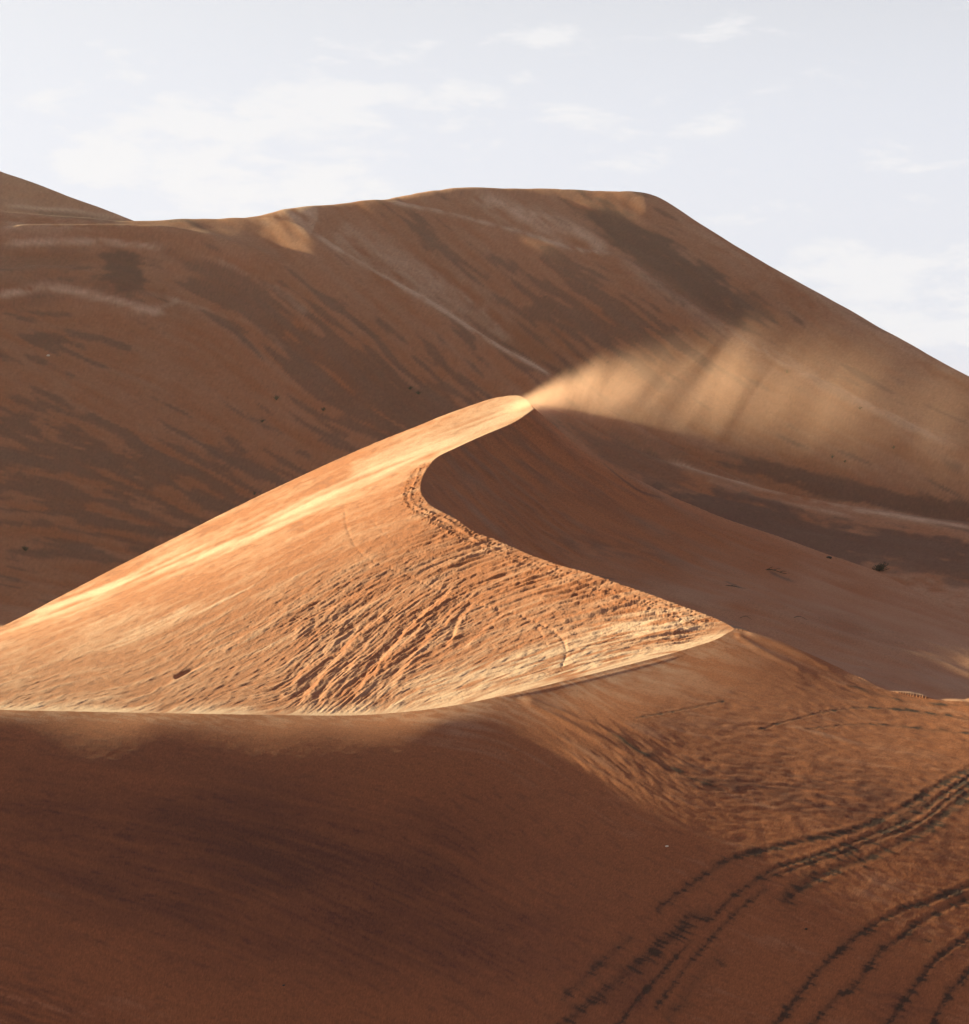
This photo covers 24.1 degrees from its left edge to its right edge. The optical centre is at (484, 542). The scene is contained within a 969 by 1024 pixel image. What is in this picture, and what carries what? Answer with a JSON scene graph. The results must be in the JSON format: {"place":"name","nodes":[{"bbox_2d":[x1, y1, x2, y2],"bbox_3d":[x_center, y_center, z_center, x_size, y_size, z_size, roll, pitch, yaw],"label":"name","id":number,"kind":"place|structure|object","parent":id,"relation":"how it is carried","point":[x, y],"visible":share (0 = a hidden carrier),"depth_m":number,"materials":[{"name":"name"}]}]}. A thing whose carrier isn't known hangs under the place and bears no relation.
{"place":"outdoors","nodes":[
{"label":"outdoors","id":0,"kind":"place"},
{"bbox_2d":[0,629,968,1023],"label":"foreground sand","id":1,"kind":"structure","parent":0,"point":[508,859],"depth_m":111.39,"materials":[{"name":"brown sand"}]},
{"bbox_2d":[0,171,968,626],"bbox_3d":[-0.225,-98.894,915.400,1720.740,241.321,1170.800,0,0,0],"label":"dunes","id":2,"kind":"structure","parent":0,"point":[658,343],"depth_m":572.49,"materials":[{"name":"brown sand"}]},
{"bbox_2d":[872,561,888,570],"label":"desert shrub","id":3,"kind":"object","parent":2,"relation":"on","point":[880,567],"visible":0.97,"depth_m":387.91,"materials":[{"name":"plant"}]},
{"bbox_2d":[0,395,968,715],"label":"crescent dune","id":4,"kind":"structure","parent":0,"point":[494,547],"depth_m":218.70,"materials":[{"name":"orange sand"}]},
{"bbox_2d":[0,0,968,375],"label":"sky","id":5,"kind":"structure","parent":0,"point":[826,141],"materials":[{"name":"white"}]}
]}

